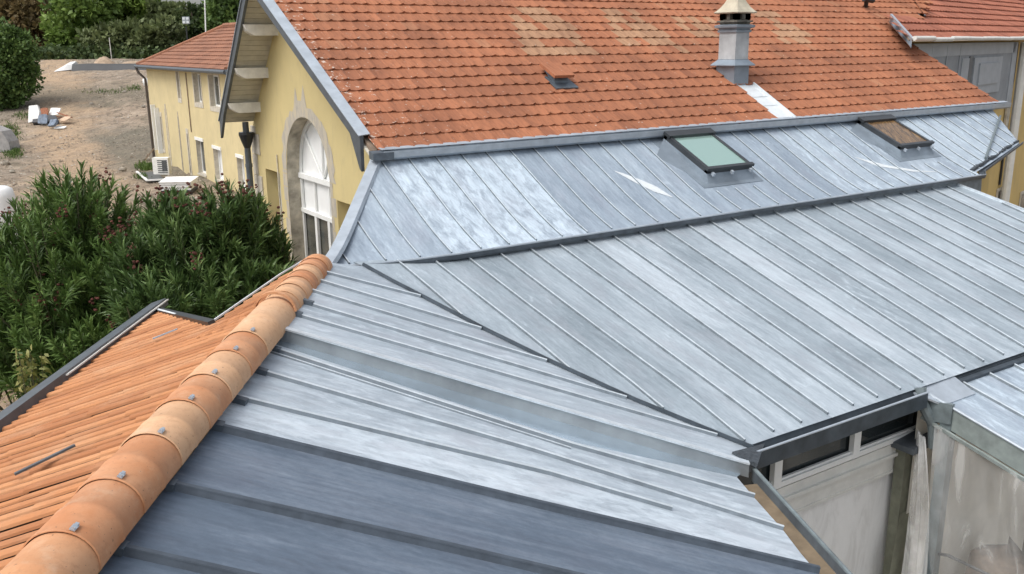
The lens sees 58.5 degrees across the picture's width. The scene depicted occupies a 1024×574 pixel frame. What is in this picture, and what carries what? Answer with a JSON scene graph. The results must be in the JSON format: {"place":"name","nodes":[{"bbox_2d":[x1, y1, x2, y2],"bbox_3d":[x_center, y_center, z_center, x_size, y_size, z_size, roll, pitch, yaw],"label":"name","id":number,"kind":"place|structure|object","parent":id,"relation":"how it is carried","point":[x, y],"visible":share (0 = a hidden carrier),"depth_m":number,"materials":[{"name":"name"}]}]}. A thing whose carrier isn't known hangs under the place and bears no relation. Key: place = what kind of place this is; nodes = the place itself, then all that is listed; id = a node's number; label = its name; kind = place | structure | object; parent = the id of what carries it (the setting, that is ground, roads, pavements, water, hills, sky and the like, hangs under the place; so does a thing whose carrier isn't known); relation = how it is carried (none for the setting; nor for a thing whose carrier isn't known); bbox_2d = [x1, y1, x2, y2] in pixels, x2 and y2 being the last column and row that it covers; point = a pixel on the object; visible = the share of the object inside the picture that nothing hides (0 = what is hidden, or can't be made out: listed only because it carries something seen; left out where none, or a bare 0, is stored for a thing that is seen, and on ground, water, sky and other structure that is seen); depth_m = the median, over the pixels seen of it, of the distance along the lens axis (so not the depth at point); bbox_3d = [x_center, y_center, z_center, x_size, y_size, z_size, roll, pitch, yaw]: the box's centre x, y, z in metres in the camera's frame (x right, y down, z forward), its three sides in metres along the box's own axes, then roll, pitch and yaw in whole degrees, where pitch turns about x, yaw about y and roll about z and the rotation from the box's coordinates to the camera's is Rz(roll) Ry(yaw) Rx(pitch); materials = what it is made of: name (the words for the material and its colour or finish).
{"place":"outdoors","nodes":[
{"label":"outdoors","id":0,"kind":"place"},
{"bbox_2d":[0,58,224,404],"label":"gravel","id":1,"kind":"structure","parent":0,"point":[60,160],"depth_m":65.09,"materials":[{"name":"beige gravel"}]},
{"bbox_2d":[0,40,1023,552],"bbox_3d":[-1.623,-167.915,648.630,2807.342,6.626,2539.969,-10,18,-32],"label":"ground","id":2,"kind":"structure","parent":0,"point":[70,98],"depth_m":71.73,"materials":[{"name":"soil"}]},
{"bbox_2d":[0,160,9,164],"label":"stone","id":3,"kind":"object","parent":2,"relation":"on","point":[5,162],"visible":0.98,"depth_m":60.73,"materials":[{"name":"beige stone"}]},
{"bbox_2d":[0,185,17,242],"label":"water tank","id":4,"kind":"object","parent":2,"relation":"on","point":[6,192],"visible":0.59,"depth_m":26.99,"materials":[{"name":"white paint"}]},
{"bbox_2d":[0,126,19,151],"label":"concrete block","id":5,"kind":"object","parent":2,"relation":"on","point":[9,140],"depth_m":65.69,"materials":[{"name":"grey concrete"}]},
{"bbox_2d":[1,390,20,402],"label":"weeds","id":6,"kind":"object","parent":2,"relation":"on","point":[10,397],"visible":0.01,"depth_m":20.11,"materials":[{"name":"plant"}]},
{"bbox_2d":[0,16,46,111],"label":"laurel bush","id":7,"kind":"object","parent":2,"relation":"on","point":[18,65],"visible":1,"depth_m":78.65,"materials":[{"name":"green plant"}]},
{"bbox_2d":[0,0,56,46],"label":"tree","id":8,"kind":"object","parent":2,"relation":"on","point":[23,14],"visible":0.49,"depth_m":118.79,"materials":[{"name":"brown plant"}]},
{"bbox_2d":[11,344,51,396],"bbox_3d":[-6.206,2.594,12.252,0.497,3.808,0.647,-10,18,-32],"label":"yellowing weed","id":9,"kind":"object","parent":2,"relation":"on","point":[30,371],"visible":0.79,"depth_m":11.84,"materials":[{"name":"green plant"}]},
{"bbox_2d":[28,105,40,123],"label":"foam slab","id":10,"kind":"object","parent":2,"relation":"on","point":[34,111],"depth_m":74.30,"materials":[{"name":"white plastic"}]},
{"bbox_2d":[38,114,47,124],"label":"blue tarpaulin","id":11,"kind":"object","parent":2,"relation":"on","point":[42,119],"visible":1,"depth_m":73.62,"materials":[{"name":"blue plastic"}]},
{"bbox_2d":[40,108,48,114],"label":"wood panel","id":12,"kind":"object","parent":2,"relation":"on","point":[44,110],"visible":0.54,"depth_m":76.42,"materials":[{"name":"brown wood"}]},
{"bbox_2d":[32,115,58,124],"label":"rubbish bag","id":13,"kind":"object","parent":2,"relation":"on","point":[34,121],"visible":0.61,"depth_m":74.25,"materials":[{"name":"grey plastic"}]},
{"bbox_2d":[47,119,58,126],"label":"blue tarpaulin","id":14,"kind":"object","parent":2,"relation":"on","point":[53,122],"visible":1,"depth_m":73.01,"materials":[{"name":"blue plastic"}]},
{"bbox_2d":[48,108,60,114],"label":"torn sheet","id":15,"kind":"object","parent":2,"relation":"on","point":[53,111],"visible":0.89,"depth_m":76.78,"materials":[{"name":"white plastic"}]},
{"bbox_2d":[54,126,65,128],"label":"board","id":16,"kind":"object","parent":2,"relation":"on","point":[59,127],"visible":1,"depth_m":73.09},
{"bbox_2d":[60,116,70,121],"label":"board","id":17,"kind":"object","parent":2,"relation":"on","point":[65,118],"visible":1,"depth_m":74.59,"materials":[{"name":"brown wood"}]},
{"bbox_2d":[54,61,77,71],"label":"plastic cover","id":18,"kind":"object","parent":2,"relation":"on","point":[68,66],"visible":0.77,"depth_m":96.41,"materials":[{"name":"white plastic"}]},
{"bbox_2d":[0,160,141,409],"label":"oleander shrub","id":19,"kind":"object","parent":2,"relation":"on","point":[51,283],"visible":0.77,"depth_m":12.54,"materials":[{"name":"green plant"}]},
{"bbox_2d":[1,83,152,179],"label":"grass","id":20,"kind":"structure","parent":2,"relation":"on","point":[144,166],"depth_m":65.16,"materials":[{"name":"green plant"}]},
{"bbox_2d":[136,171,163,181],"bbox_3d":[-21.462,-6.593,54.226,1.167,0.130,4.571,-8,17,-26],"label":"framed panel","id":21,"kind":"object","parent":20,"relation":"on","point":[151,176],"visible":0.79,"depth_m":53.66,"materials":[{"name":"white paint"}]},
{"bbox_2d":[152,157,171,174],"bbox_3d":[-21.102,-7.310,55.101,0.944,1.000,0.517,-1,15,0],"label":"air conditioner","id":22,"kind":"object","parent":21,"relation":"on","point":[161,165],"visible":1,"depth_m":54.89,"materials":[{"name":"paint"}]},
{"bbox_2d":[37,0,123,47],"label":"tree","id":23,"kind":"object","parent":2,"relation":"on","point":[70,15],"visible":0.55,"depth_m":115.27,"materials":[{"name":"green plant"}]},
{"bbox_2d":[31,41,175,59],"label":"undergrowth","id":24,"kind":"object","parent":2,"relation":"on","point":[57,52],"visible":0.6,"depth_m":108.96,"materials":[{"name":"green plant"}]},
{"bbox_2d":[94,56,115,63],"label":"earth mound","id":25,"kind":"object","parent":2,"relation":"on","point":[103,60],"visible":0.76,"depth_m":99.00,"materials":[{"name":"beige soil"}]},
{"bbox_2d":[71,63,145,70],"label":"tarpaulin bank","id":26,"kind":"structure","parent":2,"relation":"on","point":[94,66],"depth_m":96.25,"materials":[{"name":"grey plastic"}]},
{"bbox_2d":[118,166,126,171],"bbox_3d":[-24.594,-7.428,57.688,0.523,0.385,0.477,-10,18,-32],"label":"stone","id":27,"kind":"object","parent":2,"relation":"on","point":[122,169],"visible":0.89,"depth_m":57.53,"materials":[{"name":"beige stone"}]},
{"bbox_2d":[92,0,160,24],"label":"tree","id":28,"kind":"object","parent":2,"relation":"on","point":[133,8],"visible":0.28,"depth_m":118.81,"materials":[{"name":"green plant"}]},
{"bbox_2d":[74,12,189,58],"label":"tree","id":29,"kind":"object","parent":2,"relation":"on","point":[160,29],"visible":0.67,"depth_m":110.47,"materials":[{"name":"green plant"}]},
{"bbox_2d":[0,254,332,573],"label":"tile roofed wing","id":30,"kind":"structure","parent":2,"relation":"on","point":[101,439],"depth_m":5.70,"materials":[{"name":"orange tile"}]},
{"bbox_2d":[142,0,195,21],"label":"tree","id":31,"kind":"object","parent":2,"relation":"on","point":[162,7],"visible":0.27,"depth_m":117.07,"materials":[{"name":"green plant"}]},
{"bbox_2d":[158,176,197,194],"bbox_3d":[-17.804,-5.454,48.886,1.699,0.704,2.241,-3,15,-8],"label":"wrapped pallet","id":32,"kind":"object","parent":2,"relation":"on","point":[179,181],"visible":0.8,"depth_m":48.07,"materials":[{"name":"white plastic"}]},
{"bbox_2d":[97,173,274,325],"bbox_3d":[-4.405,1.346,13.040,2.628,5.795,2.467,-10,18,-32],"label":"oleander shrub","id":33,"kind":"object","parent":2,"relation":"on","point":[180,244],"visible":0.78,"depth_m":12.38,"materials":[{"name":"green plant"}]},
{"bbox_2d":[182,17,189,39],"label":"floodlight mast","id":34,"kind":"object","parent":2,"relation":"on","point":[185,20],"visible":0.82,"depth_m":95.85,"materials":[{"name":"metal"}]},
{"bbox_2d":[169,2,209,43],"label":"tree","id":35,"kind":"object","parent":2,"relation":"on","point":[195,29],"visible":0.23,"depth_m":116.52,"materials":[{"name":"green plant"}]},
{"bbox_2d":[134,22,254,192],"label":"hip roofed house","id":36,"kind":"structure","parent":2,"relation":"on","point":[186,79],"depth_m":54.34,"materials":[{"name":"paint"}]},
{"bbox_2d":[197,74,201,101],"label":"window","id":37,"kind":"structure","parent":36,"relation":"in","point":[197,74],"depth_m":52.70,"materials":[{"name":"white glass"}]},
{"bbox_2d":[200,141,205,172],"bbox_3d":[-18.026,-7.656,53.799,0.067,1.979,1.652,-10,18,-32],"label":"window","id":38,"kind":"structure","parent":36,"relation":"in","point":[201,143],"depth_m":54.32,"materials":[{"name":"white glass"}]},
{"bbox_2d":[213,75,220,106],"bbox_3d":[-15.822,-10.620,49.513,0.067,1.699,1.859,-10,18,-32],"label":"window","id":39,"kind":"structure","parent":36,"relation":"in","point":[215,77],"depth_m":50.05,"materials":[{"name":"white glass"}]},
{"bbox_2d":[218,150,223,179],"bbox_3d":[-16.113,-6.836,51.031,0.067,1.781,1.581,-10,18,-32],"label":"window","id":40,"kind":"structure","parent":36,"relation":"in","point":[219,152],"depth_m":51.51,"materials":[{"name":"white paint"}]},
{"bbox_2d":[241,159,245,188],"bbox_3d":[-13.872,-5.940,47.773,0.067,1.682,1.180,-10,18,-32],"label":"window","id":41,"kind":"structure","parent":36,"relation":"in","point":[243,171],"depth_m":48.16,"materials":[{"name":"white paint"}]},
{"bbox_2d":[204,0,205,31],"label":"flagpole","id":42,"kind":"object","parent":2,"relation":"on","point":[205,14],"visible":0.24,"depth_m":71.80,"materials":[{"name":"white metal"}]},
{"bbox_2d":[199,0,239,32],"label":"tree","id":43,"kind":"object","parent":2,"relation":"on","point":[219,12],"visible":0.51,"depth_m":101.23,"materials":[{"name":"green plant"}]},
{"bbox_2d":[215,179,299,309],"bbox_3d":[-3.646,1.261,13.574,1.356,5.664,2.120,-3,15,-10],"label":"oleander shrub","id":44,"kind":"object","parent":2,"relation":"on","point":[277,260],"visible":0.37,"depth_m":13.14,"materials":[{"name":"green plant"}]},
{"bbox_2d":[99,183,1023,573],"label":"zinc roofed building","id":45,"kind":"structure","parent":2,"relation":"on","point":[733,395],"depth_m":7.79,"materials":[{"name":"grey metal"}]},
{"bbox_2d":[737,462,778,488],"bbox_3d":[2.015,1.574,7.877,0.768,0.564,0.074,-10,18,-32],"label":"window","id":46,"kind":"structure","parent":45,"relation":"in","point":[770,472],"depth_m":8.07,"materials":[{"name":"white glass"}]},
{"bbox_2d":[777,432,858,488],"bbox_3d":[2.796,1.434,8.375,1.107,0.564,0.074,-10,18,-32],"label":"window","id":47,"kind":"structure","parent":45,"relation":"in","point":[795,468],"depth_m":8.45,"materials":[{"name":"black glass"}]},
{"bbox_2d":[856,411,917,457],"bbox_3d":[3.705,1.270,8.956,1.076,0.564,0.074,-10,18,-32],"label":"window","id":48,"kind":"structure","parent":45,"relation":"in","point":[882,435],"depth_m":8.99,"materials":[{"name":"black glass"}]},
{"bbox_2d":[901,432,926,573],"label":"plastic sheet","id":49,"kind":"object","parent":45,"relation":"hanging from","point":[915,562],"visible":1,"depth_m":9.05,"materials":[{"name":"white plastic"}]},
{"bbox_2d":[218,0,1011,267],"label":"gabled building","id":50,"kind":"structure","parent":2,"relation":"on","point":[330,99],"depth_m":14.90,"materials":[{"name":"ceramic"}]},
{"bbox_2d":[277,173,283,230],"bbox_3d":[-3.971,-1.050,16.340,0.065,2.105,0.723,-10,18,-32],"label":"window","id":51,"kind":"structure","parent":50,"relation":"in","point":[279,173],"depth_m":16.45,"materials":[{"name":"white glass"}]},
{"bbox_2d":[298,120,332,257],"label":"arched window","id":52,"kind":"structure","parent":50,"relation":"in","point":[313,174],"depth_m":15.07,"materials":[{"name":"white paint"}]},
{"bbox_2d":[325,110,1023,265],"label":"lean to","id":53,"kind":"object","parent":2,"relation":"on","point":[433,209],"visible":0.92,"depth_m":12.48,"materials":[{"name":"metal"}]},
{"bbox_2d":[883,0,1023,207],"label":"ochre building","id":54,"kind":"structure","parent":2,"relation":"on","point":[988,57],"depth_m":25.41,"materials":[{"name":"stone"}]},
{"bbox_2d":[996,187,1001,198],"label":"window","id":55,"kind":"structure","parent":54,"relation":"in","point":[998,193],"depth_m":27.97,"materials":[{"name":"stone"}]},
{"bbox_2d":[1019,191,1023,207],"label":"window","id":56,"kind":"structure","parent":54,"relation":"in","point":[1021,200],"depth_m":30.43,"materials":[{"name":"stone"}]},
{"bbox_2d":[906,352,1023,573],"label":"annex","id":57,"kind":"object","parent":2,"relation":"on","point":[966,492],"visible":0.84,"depth_m":9.21,"materials":[{"name":"metal"}]},
{"bbox_2d":[938,552,989,573],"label":"cable","id":58,"kind":"object","parent":57,"relation":"attached to","point":[962,562],"visible":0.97,"depth_m":8.85,"materials":[{"name":"metal"}]},
{"bbox_2d":[965,536,1023,573],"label":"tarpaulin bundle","id":59,"kind":"object","parent":57,"relation":"in","point":[1008,558],"visible":1,"depth_m":9.40,"materials":[{"name":"plastic"}]}
]}

